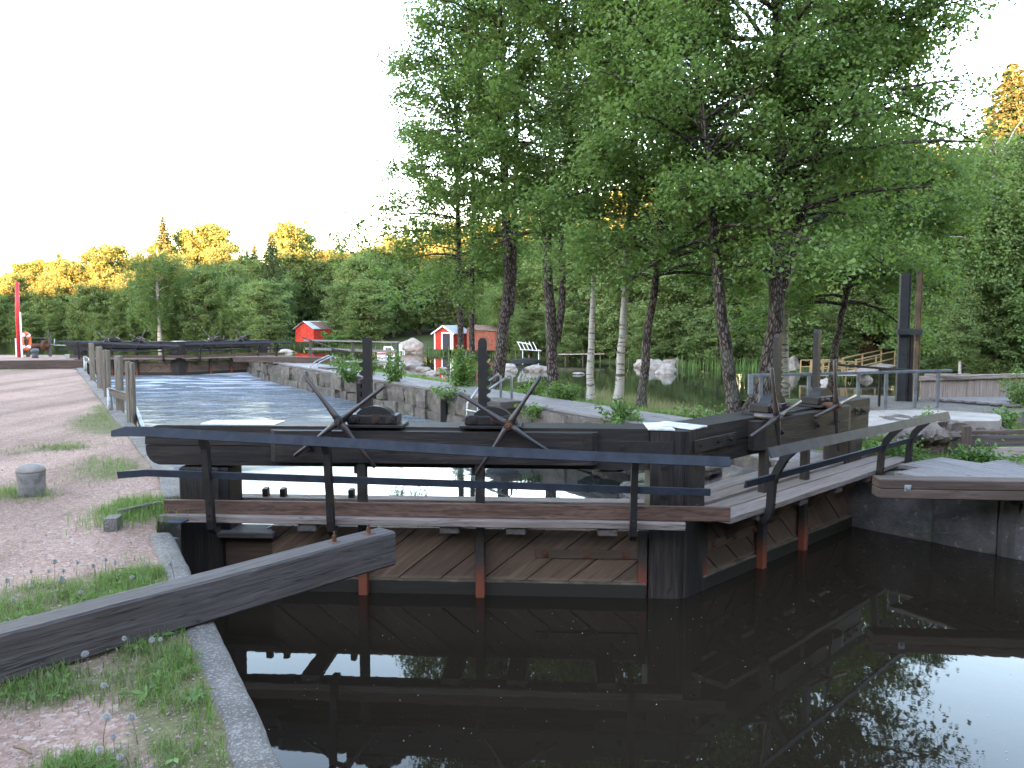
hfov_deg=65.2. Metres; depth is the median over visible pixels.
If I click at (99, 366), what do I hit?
wooden pole
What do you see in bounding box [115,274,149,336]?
broadleaf tree
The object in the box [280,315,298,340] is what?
broadleaf tree
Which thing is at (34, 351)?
iron bollard
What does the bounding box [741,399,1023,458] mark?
bank
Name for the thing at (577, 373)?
boulder
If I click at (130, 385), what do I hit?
wooden pole
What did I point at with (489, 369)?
shrub
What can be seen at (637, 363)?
boulder
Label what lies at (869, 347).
brown cabin
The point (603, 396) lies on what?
pale grass
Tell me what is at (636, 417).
shrub
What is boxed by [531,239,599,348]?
broadleaf tree
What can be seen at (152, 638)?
dandelion
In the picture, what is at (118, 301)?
broadleaf tree
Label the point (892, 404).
sluice apron
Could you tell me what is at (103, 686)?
dandelion
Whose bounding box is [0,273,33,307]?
broadleaf tree
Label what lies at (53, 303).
broadleaf tree
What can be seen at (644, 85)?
alder tree
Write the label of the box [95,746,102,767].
dandelion
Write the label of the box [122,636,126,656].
dandelion
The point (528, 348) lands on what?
white bench
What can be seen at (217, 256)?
broadleaf tree
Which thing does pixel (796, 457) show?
plank deck
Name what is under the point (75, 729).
leaf litter
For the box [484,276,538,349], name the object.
broadleaf tree
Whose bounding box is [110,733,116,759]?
dandelion
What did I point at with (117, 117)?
sky
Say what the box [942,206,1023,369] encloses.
broadleaf tree
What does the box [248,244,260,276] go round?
spruce tree
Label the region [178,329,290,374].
lock gate
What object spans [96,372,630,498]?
lock basin water
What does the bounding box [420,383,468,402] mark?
shrub
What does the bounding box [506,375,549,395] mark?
shrub
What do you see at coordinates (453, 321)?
spruce tree
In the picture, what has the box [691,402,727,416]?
shrub
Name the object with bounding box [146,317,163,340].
broadleaf tree
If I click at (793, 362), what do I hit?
boulder
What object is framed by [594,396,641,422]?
shrub
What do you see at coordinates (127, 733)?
pebbles
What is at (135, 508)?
edge board
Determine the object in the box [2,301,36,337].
birch tree
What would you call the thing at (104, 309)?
broadleaf tree
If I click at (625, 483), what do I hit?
rubble stone
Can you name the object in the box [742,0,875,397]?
birch tree
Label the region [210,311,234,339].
broadleaf tree
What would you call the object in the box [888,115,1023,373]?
birch tree
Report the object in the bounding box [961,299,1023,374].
broadleaf tree
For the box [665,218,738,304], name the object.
birch tree
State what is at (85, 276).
broadleaf tree
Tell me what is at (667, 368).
boulder
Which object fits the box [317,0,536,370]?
alder tree
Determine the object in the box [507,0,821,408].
alder tree
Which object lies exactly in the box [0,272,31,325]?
broadleaf tree
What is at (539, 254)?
birch tree
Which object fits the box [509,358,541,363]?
rowing boat
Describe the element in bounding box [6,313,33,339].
broadleaf tree
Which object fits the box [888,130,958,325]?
birch tree
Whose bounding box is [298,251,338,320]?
broadleaf tree
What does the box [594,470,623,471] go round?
rubble stone
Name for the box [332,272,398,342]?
broadleaf tree
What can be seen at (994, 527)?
quay wall
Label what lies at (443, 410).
fender post
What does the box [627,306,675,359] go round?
broadleaf tree
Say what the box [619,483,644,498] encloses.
rubble stone
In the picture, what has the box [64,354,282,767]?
lock wall
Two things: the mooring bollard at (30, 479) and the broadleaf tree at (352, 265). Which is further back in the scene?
the broadleaf tree at (352, 265)
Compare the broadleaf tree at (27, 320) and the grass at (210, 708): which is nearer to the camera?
the grass at (210, 708)
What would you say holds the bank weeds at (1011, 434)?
on the bank at (790, 401)
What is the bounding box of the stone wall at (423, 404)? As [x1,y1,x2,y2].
[246,362,822,468]
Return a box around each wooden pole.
[88,343,95,382]
[95,347,103,389]
[102,350,110,396]
[114,356,124,413]
[125,361,136,426]
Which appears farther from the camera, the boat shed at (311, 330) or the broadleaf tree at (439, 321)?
the broadleaf tree at (439, 321)
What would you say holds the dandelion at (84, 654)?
on the ground at (33, 401)
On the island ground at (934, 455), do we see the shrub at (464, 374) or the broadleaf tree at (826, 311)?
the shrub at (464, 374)
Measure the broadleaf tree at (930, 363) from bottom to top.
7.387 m
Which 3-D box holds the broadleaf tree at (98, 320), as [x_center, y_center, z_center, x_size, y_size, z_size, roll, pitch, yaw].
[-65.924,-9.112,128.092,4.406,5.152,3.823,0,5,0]
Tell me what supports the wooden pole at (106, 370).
attached to the lock wall at (248, 745)
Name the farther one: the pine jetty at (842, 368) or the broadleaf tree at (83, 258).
the broadleaf tree at (83, 258)
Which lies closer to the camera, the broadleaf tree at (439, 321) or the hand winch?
the hand winch
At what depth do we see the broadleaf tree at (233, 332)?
113.20 m
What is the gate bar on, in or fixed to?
attached to the timber railing at (310, 349)
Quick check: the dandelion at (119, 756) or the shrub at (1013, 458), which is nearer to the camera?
the dandelion at (119, 756)
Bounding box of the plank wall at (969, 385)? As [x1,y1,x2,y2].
[919,373,1023,398]
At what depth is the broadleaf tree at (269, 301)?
111.88 m
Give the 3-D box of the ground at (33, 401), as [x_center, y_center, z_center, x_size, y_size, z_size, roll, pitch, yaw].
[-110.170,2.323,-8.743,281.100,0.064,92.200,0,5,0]
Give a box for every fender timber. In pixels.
[0,360,83,368]
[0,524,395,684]
[233,356,341,362]
[872,475,1023,500]
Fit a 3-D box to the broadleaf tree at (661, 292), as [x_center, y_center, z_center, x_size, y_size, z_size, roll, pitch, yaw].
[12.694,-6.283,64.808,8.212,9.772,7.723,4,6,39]
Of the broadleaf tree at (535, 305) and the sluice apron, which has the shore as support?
the broadleaf tree at (535, 305)
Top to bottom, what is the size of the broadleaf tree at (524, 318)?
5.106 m
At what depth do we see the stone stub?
6.15 m
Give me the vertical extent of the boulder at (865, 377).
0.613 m
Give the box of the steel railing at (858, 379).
[748,364,952,408]
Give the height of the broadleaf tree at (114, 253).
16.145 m
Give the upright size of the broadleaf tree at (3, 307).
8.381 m
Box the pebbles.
[0,435,229,767]
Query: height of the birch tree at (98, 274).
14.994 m
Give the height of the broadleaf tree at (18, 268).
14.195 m
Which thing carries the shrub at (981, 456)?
on the bank at (790, 401)
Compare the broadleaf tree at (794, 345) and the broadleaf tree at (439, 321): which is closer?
the broadleaf tree at (794, 345)
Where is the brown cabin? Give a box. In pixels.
[852,326,889,350]
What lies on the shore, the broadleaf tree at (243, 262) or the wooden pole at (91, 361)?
the broadleaf tree at (243, 262)
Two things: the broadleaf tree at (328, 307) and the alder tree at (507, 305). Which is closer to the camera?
the alder tree at (507, 305)
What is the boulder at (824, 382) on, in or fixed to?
in the lake water at (695, 386)
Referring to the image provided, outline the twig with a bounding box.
[13,745,31,754]
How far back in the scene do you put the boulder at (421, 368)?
56.66 m
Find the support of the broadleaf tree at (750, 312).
on the shore
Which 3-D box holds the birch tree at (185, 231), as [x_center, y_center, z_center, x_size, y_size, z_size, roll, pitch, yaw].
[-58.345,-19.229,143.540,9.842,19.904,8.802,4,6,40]
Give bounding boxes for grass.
[0,368,228,767]
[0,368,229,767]
[66,490,188,535]
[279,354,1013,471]
[582,384,714,416]
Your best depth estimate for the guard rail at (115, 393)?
13.76 m
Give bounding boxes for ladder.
[308,355,335,367]
[466,373,512,414]
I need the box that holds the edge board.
[117,501,161,515]
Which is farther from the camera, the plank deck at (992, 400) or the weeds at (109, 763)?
the plank deck at (992, 400)
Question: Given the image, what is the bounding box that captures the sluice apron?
[860,395,1023,425]
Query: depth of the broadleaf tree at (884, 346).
51.83 m
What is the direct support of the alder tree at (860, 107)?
on the island ground at (934, 455)
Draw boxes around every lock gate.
[58,330,183,374]
[111,337,730,598]
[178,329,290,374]
[658,329,950,597]
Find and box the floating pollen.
[268,548,1010,765]
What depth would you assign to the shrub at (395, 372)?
20.61 m
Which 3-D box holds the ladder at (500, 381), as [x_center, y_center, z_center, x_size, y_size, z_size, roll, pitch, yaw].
[-0.455,0.531,15.722,1.018,1.436,0.463,-4,6,-41]
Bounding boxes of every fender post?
[356,383,361,403]
[440,399,446,421]
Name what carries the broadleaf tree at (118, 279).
on the shore
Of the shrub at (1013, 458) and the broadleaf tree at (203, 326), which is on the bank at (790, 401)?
the shrub at (1013, 458)
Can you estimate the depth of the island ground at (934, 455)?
10.44 m
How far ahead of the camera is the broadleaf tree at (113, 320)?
126.69 m
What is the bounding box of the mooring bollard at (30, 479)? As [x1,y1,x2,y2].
[15,463,45,496]
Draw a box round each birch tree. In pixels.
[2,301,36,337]
[37,273,62,312]
[79,256,116,308]
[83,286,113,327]
[105,280,126,312]
[119,243,191,340]
[147,252,185,307]
[159,258,195,285]
[159,285,183,334]
[167,221,199,255]
[176,265,208,311]
[187,212,245,296]
[210,269,248,339]
[222,258,251,310]
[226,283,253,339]
[239,257,282,312]
[252,270,305,330]
[269,216,317,315]
[363,240,405,334]
[475,248,524,325]
[481,274,525,339]
[499,0,678,401]
[517,234,567,325]
[549,0,737,403]
[628,196,686,328]
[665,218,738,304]
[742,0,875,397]
[784,217,837,335]
[860,170,916,311]
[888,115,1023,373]
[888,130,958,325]
[911,173,1020,373]
[929,275,984,373]
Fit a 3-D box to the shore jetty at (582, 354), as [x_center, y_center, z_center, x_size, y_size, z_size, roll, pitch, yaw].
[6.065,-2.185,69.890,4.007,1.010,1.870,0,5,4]
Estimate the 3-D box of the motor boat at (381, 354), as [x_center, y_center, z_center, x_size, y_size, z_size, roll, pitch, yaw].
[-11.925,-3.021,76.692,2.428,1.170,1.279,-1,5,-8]
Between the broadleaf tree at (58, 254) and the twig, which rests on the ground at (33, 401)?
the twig
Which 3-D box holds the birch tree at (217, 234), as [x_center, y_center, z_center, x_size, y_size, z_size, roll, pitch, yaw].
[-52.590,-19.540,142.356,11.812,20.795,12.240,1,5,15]
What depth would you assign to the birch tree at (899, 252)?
65.42 m
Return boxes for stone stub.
[104,514,122,531]
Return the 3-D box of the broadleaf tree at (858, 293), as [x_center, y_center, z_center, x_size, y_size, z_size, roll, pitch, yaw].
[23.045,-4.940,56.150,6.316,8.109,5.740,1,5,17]
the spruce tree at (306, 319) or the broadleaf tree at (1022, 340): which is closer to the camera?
the broadleaf tree at (1022, 340)
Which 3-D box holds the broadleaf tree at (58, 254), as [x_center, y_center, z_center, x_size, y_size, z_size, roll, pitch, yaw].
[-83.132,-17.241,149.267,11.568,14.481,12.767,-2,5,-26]
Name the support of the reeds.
on the shore
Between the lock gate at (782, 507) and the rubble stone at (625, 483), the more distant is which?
the rubble stone at (625, 483)
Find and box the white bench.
[517,341,540,359]
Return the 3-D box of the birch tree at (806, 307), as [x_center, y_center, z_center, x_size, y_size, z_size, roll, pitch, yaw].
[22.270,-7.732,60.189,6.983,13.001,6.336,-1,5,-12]
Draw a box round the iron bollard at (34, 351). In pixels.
[31,348,38,357]
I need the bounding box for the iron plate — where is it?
[164,519,188,523]
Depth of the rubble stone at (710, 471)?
10.49 m
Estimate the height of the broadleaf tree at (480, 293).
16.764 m
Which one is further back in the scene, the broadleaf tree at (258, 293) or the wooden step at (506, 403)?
the broadleaf tree at (258, 293)
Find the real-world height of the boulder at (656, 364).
1.284 m
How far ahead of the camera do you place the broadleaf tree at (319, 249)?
130.09 m
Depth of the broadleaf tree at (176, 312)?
119.43 m
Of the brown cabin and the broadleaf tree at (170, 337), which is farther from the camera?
the broadleaf tree at (170, 337)
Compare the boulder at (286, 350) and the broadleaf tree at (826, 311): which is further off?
the boulder at (286, 350)
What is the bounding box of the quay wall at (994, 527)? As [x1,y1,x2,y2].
[849,467,1023,560]
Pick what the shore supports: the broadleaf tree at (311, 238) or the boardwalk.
the broadleaf tree at (311, 238)
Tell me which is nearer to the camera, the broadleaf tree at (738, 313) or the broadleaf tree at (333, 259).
the broadleaf tree at (738, 313)
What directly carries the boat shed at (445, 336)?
on the shore
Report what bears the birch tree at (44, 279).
on the shore
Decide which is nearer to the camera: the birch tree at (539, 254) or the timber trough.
the timber trough
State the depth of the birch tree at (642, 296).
71.77 m
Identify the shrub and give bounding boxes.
[320,331,344,347]
[328,353,362,383]
[355,351,382,372]
[377,347,406,384]
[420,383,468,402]
[435,345,477,386]
[473,361,492,387]
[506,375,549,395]
[514,402,547,419]
[544,380,586,400]
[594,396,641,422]
[609,410,644,423]
[665,403,706,417]
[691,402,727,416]
[862,434,905,456]
[890,434,934,461]
[912,405,938,416]
[946,437,1004,462]
[949,448,1023,464]
[980,405,1023,434]
[995,360,1023,407]
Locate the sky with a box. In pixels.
[0,0,1023,275]
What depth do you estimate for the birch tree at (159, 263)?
116.38 m
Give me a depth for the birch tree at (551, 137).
16.93 m
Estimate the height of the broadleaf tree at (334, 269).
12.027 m
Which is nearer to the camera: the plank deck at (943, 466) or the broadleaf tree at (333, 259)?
the plank deck at (943, 466)
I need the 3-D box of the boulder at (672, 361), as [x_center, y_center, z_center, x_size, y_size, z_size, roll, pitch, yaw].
[12.471,-1.480,62.228,1.695,1.085,1.164,0,5,0]
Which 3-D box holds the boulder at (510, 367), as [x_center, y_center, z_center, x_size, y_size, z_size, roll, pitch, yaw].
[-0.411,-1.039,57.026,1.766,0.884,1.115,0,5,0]
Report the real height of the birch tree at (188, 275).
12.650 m
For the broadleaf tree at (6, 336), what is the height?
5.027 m
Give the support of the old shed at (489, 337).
on the shore
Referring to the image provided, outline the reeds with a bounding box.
[2,336,1018,375]
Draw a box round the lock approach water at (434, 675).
[214,526,1023,767]
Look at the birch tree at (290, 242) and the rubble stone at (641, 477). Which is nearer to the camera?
the rubble stone at (641, 477)
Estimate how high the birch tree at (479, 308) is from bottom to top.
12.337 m
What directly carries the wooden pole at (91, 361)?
attached to the lock wall at (248, 745)
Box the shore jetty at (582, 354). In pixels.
[558,353,604,361]
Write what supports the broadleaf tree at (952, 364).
on the shore
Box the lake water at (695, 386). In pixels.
[0,341,919,414]
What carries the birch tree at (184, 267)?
on the shore
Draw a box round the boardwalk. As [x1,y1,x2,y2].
[277,363,693,423]
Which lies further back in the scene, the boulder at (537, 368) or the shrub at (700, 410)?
the boulder at (537, 368)
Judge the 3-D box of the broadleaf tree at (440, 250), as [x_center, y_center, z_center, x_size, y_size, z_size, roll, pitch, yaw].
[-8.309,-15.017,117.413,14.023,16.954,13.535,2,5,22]
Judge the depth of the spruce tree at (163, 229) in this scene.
137.97 m
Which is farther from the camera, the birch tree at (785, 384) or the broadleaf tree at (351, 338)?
the broadleaf tree at (351, 338)
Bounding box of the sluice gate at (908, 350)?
[895,271,922,400]
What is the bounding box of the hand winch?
[26,330,65,356]
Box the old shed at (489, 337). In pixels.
[467,325,496,350]
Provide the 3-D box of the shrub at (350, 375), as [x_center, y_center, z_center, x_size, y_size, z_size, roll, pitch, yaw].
[-4.634,-0.440,22.494,1.013,0.870,1.006,-2,5,-25]
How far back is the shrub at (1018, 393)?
13.65 m
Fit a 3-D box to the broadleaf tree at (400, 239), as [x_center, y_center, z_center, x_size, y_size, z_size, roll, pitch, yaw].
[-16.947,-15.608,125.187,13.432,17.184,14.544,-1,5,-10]
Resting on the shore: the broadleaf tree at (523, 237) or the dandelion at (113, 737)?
the broadleaf tree at (523, 237)
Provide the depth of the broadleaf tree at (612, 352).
69.24 m
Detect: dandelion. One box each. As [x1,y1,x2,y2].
[58,576,64,603]
[81,650,89,675]
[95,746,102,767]
[100,682,106,703]
[102,713,111,745]
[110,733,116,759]
[116,753,123,766]
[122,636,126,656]
[126,713,137,744]
[149,637,154,651]
[167,561,174,578]
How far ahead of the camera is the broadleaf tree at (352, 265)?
106.29 m
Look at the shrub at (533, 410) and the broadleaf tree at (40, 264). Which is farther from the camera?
the broadleaf tree at (40, 264)
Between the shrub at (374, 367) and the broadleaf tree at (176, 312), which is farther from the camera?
the broadleaf tree at (176, 312)
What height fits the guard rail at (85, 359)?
0.677 m
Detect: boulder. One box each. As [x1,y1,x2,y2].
[279,349,294,352]
[399,338,424,352]
[401,361,423,367]
[416,366,430,370]
[426,370,439,374]
[505,363,517,370]
[524,364,546,371]
[572,372,584,374]
[633,359,640,366]
[639,359,664,369]
[655,363,676,373]
[662,358,683,366]
[789,355,799,370]
[820,378,827,387]
[861,374,872,380]
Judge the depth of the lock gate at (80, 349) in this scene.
33.30 m
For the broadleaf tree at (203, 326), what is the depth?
116.62 m
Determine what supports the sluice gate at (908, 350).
on the sluice apron
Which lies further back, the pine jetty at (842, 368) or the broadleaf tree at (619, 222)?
the broadleaf tree at (619, 222)
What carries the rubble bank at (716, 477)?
on the island ground at (934, 455)
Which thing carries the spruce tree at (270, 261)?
on the shore
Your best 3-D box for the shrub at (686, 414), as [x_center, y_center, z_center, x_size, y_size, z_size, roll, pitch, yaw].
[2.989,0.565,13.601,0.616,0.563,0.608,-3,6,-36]
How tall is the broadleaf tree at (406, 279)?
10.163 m
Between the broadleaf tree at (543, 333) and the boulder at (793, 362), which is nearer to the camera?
the boulder at (793, 362)
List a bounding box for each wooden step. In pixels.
[318,366,336,369]
[487,397,521,408]
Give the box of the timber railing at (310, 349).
[304,340,399,362]
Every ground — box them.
[0,355,232,767]
[249,356,947,459]
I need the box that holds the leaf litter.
[1,434,219,766]
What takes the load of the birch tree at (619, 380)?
on the island ground at (934, 455)
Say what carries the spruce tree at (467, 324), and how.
on the shore
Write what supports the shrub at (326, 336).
on the shore
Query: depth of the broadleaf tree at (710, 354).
59.64 m
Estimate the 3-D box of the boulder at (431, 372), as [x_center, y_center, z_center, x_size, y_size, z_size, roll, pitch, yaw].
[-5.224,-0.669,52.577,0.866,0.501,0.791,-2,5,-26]
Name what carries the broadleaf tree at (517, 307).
on the shore
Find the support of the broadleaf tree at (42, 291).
on the shore
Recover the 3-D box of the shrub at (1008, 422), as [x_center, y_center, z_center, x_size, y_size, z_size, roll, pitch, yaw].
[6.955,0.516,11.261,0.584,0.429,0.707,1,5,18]
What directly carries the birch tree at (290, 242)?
on the shore
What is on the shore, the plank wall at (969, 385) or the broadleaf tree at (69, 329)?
the broadleaf tree at (69, 329)
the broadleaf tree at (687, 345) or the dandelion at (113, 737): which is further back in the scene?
the broadleaf tree at (687, 345)
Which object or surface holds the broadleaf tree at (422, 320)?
on the shore
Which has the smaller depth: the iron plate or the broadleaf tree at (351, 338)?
the iron plate
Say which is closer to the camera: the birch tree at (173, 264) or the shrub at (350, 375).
the shrub at (350, 375)
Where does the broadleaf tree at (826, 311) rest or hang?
on the shore
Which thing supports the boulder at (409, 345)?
on the shore
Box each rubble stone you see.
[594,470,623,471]
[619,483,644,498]
[620,481,629,485]
[638,473,644,482]
[705,466,721,478]
[721,465,755,479]
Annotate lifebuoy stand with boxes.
[15,331,31,356]
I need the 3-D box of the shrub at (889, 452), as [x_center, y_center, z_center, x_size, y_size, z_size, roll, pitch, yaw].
[4.344,0.814,9.453,0.617,0.501,0.643,0,5,0]
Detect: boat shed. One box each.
[293,321,335,341]
[431,325,466,348]
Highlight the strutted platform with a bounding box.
[345,361,388,370]
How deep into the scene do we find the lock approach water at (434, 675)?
5.22 m
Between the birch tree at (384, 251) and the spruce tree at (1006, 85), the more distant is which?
the birch tree at (384, 251)
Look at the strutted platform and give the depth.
30.55 m
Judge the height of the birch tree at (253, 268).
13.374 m
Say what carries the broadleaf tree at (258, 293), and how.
on the shore
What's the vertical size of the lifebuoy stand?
1.251 m
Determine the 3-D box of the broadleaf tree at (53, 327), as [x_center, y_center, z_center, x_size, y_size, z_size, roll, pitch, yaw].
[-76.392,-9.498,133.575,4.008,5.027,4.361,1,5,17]
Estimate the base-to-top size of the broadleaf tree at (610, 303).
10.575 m
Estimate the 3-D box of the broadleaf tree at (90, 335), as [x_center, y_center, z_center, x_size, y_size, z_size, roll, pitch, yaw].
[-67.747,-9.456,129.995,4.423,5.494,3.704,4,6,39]
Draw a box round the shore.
[0,326,1023,376]
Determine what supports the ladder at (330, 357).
attached to the stone wall at (423, 404)
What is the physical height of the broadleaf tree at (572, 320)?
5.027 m
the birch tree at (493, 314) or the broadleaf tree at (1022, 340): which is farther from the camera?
the birch tree at (493, 314)
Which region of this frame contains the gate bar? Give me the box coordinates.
[302,337,347,352]
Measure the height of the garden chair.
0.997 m
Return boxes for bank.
[621,462,757,484]
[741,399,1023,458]
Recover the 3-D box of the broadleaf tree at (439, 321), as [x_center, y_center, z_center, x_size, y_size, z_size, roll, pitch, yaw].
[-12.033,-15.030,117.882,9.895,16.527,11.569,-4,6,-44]
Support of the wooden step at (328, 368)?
on the boardwalk
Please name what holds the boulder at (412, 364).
in the lake water at (695, 386)
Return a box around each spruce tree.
[153,215,173,258]
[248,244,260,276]
[255,230,295,343]
[292,230,312,325]
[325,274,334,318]
[435,221,469,329]
[462,267,482,330]
[967,60,1023,361]
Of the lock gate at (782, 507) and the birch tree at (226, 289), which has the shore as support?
the birch tree at (226, 289)
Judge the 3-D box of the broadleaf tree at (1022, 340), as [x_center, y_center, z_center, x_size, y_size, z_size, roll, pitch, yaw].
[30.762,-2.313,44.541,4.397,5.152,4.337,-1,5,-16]
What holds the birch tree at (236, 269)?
on the shore
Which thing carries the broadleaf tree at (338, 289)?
on the shore
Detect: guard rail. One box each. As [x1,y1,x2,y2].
[83,356,95,377]
[107,388,144,426]
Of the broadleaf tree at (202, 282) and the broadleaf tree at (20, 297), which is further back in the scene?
the broadleaf tree at (20, 297)
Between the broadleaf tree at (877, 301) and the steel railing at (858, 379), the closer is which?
the steel railing at (858, 379)
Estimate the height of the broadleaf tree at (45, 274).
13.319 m
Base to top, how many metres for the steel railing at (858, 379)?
0.932 m
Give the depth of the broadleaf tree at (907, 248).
54.62 m
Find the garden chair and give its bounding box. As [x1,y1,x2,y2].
[399,345,404,354]
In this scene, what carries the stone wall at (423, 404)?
on the island ground at (934, 455)
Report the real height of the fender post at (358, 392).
0.860 m
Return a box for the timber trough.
[961,425,1023,459]
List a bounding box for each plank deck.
[751,452,822,462]
[894,457,1023,477]
[929,397,1023,406]
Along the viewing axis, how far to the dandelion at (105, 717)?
3.03 m
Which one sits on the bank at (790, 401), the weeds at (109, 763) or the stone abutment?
the stone abutment
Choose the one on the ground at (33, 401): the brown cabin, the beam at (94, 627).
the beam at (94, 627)
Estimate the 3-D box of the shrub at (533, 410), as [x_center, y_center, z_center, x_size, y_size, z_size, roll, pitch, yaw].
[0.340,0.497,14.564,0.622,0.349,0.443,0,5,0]
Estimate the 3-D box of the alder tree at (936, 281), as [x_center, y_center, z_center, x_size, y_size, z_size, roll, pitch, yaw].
[8.584,-3.358,20.103,6.472,7.814,6.438,2,5,25]
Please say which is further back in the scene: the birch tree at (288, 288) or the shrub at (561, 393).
the birch tree at (288, 288)
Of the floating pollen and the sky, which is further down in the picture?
the floating pollen
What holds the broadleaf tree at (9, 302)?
on the shore
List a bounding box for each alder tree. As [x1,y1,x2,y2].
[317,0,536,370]
[380,0,542,385]
[393,0,587,389]
[438,0,637,396]
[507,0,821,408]
[564,0,919,412]
[604,0,1023,410]
[707,74,1009,394]
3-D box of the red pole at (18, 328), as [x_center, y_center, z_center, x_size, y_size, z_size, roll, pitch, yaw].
[-21.520,-2.783,34.889,0.251,3.303,0.190,0,5,0]
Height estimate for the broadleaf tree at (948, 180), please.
17.434 m
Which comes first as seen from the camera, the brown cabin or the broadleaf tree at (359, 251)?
the brown cabin
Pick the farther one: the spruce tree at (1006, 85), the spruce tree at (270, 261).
the spruce tree at (270, 261)
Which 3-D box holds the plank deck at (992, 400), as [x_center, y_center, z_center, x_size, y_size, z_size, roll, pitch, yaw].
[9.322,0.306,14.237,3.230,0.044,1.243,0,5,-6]
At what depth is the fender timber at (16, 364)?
26.50 m
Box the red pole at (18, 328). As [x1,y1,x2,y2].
[15,282,22,356]
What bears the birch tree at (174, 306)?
on the shore
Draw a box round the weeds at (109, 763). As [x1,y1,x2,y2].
[0,501,213,767]
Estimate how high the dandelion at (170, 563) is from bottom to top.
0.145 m
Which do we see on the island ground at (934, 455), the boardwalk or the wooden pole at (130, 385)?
the boardwalk
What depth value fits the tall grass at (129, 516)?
6.47 m
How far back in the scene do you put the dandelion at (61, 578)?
4.51 m
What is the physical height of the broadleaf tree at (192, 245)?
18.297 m
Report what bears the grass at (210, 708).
on the ground at (33, 401)
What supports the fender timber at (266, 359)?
on the boardwalk
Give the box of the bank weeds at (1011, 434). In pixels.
[921,420,1023,458]
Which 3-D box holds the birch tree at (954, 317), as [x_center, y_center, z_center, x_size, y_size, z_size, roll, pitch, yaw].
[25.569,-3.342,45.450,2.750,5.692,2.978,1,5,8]
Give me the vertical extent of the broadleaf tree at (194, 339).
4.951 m
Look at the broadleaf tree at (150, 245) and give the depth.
150.25 m
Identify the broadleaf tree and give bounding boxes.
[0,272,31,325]
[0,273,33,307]
[0,295,13,336]
[0,314,15,339]
[1,258,45,302]
[4,293,14,334]
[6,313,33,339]
[12,312,43,340]
[20,257,50,311]
[22,280,56,337]
[35,270,73,289]
[36,257,90,322]
[37,292,75,336]
[39,313,65,341]
[40,252,84,293]
[56,294,94,336]
[60,309,83,339]
[62,279,108,339]
[71,266,92,304]
[73,241,100,288]
[75,319,91,340]
[81,310,100,340]
[83,241,139,290]
[87,311,111,340]
[100,301,117,333]
[101,289,143,337]
[101,310,132,340]
[103,270,132,315]
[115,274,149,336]
[120,312,148,338]
[132,233,174,279]
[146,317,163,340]
[153,308,181,340]
[170,277,211,338]
[174,264,223,340]
[178,233,213,267]
[180,313,201,340]
[193,241,245,310]
[197,311,224,340]
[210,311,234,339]
[223,252,251,295]
[224,313,253,339]
[231,277,297,347]
[239,275,290,339]
[275,218,319,324]
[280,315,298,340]
[297,242,339,320]
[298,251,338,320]
[306,246,355,315]
[318,257,368,320]
[318,280,366,339]
[319,263,357,330]
[332,251,394,336]
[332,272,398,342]
[343,310,373,343]
[352,238,370,258]
[364,231,416,330]
[375,265,425,336]
[386,232,446,333]
[401,228,451,329]
[423,221,468,328]
[445,220,484,330]
[463,220,497,324]
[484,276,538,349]
[494,214,554,272]
[496,301,536,352]
[508,259,588,346]
[508,308,545,357]
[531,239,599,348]
[533,223,615,309]
[533,307,572,352]
[553,256,608,352]
[556,308,588,360]
[580,247,645,355]
[586,302,630,357]
[587,184,651,334]
[625,306,656,358]
[627,248,708,359]
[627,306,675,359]
[651,256,759,361]
[685,304,747,365]
[700,202,769,356]
[734,262,806,356]
[739,303,795,364]
[746,270,828,359]
[793,262,889,362]
[794,303,864,367]
[832,183,915,350]
[876,249,947,363]
[888,196,957,304]
[895,260,976,369]
[902,134,983,309]
[928,310,991,373]
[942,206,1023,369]
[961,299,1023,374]
[1015,323,1023,350]
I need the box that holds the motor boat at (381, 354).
[375,346,399,357]
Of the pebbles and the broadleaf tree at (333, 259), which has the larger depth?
the broadleaf tree at (333, 259)
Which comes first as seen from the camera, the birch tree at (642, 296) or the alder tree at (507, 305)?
the alder tree at (507, 305)
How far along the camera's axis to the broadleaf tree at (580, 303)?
72.09 m
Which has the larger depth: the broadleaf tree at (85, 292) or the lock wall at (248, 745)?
the broadleaf tree at (85, 292)
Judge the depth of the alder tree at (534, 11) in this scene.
17.49 m
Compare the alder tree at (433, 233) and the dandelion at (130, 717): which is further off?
the alder tree at (433, 233)
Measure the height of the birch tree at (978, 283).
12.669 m
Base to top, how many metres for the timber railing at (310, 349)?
1.337 m
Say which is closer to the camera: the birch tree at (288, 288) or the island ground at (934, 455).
the island ground at (934, 455)
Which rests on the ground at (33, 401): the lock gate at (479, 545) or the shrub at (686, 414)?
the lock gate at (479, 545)
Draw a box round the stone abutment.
[862,410,1008,454]
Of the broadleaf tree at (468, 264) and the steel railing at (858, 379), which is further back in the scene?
the broadleaf tree at (468, 264)
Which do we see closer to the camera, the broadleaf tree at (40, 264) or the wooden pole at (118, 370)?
the wooden pole at (118, 370)
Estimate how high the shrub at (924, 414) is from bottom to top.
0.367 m
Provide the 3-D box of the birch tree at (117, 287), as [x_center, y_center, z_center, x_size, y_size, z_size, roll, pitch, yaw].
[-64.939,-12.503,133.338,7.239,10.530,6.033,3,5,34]
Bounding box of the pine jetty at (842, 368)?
[800,350,895,381]
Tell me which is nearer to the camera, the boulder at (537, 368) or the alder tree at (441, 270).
the alder tree at (441, 270)
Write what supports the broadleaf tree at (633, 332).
on the shore
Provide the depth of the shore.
79.00 m

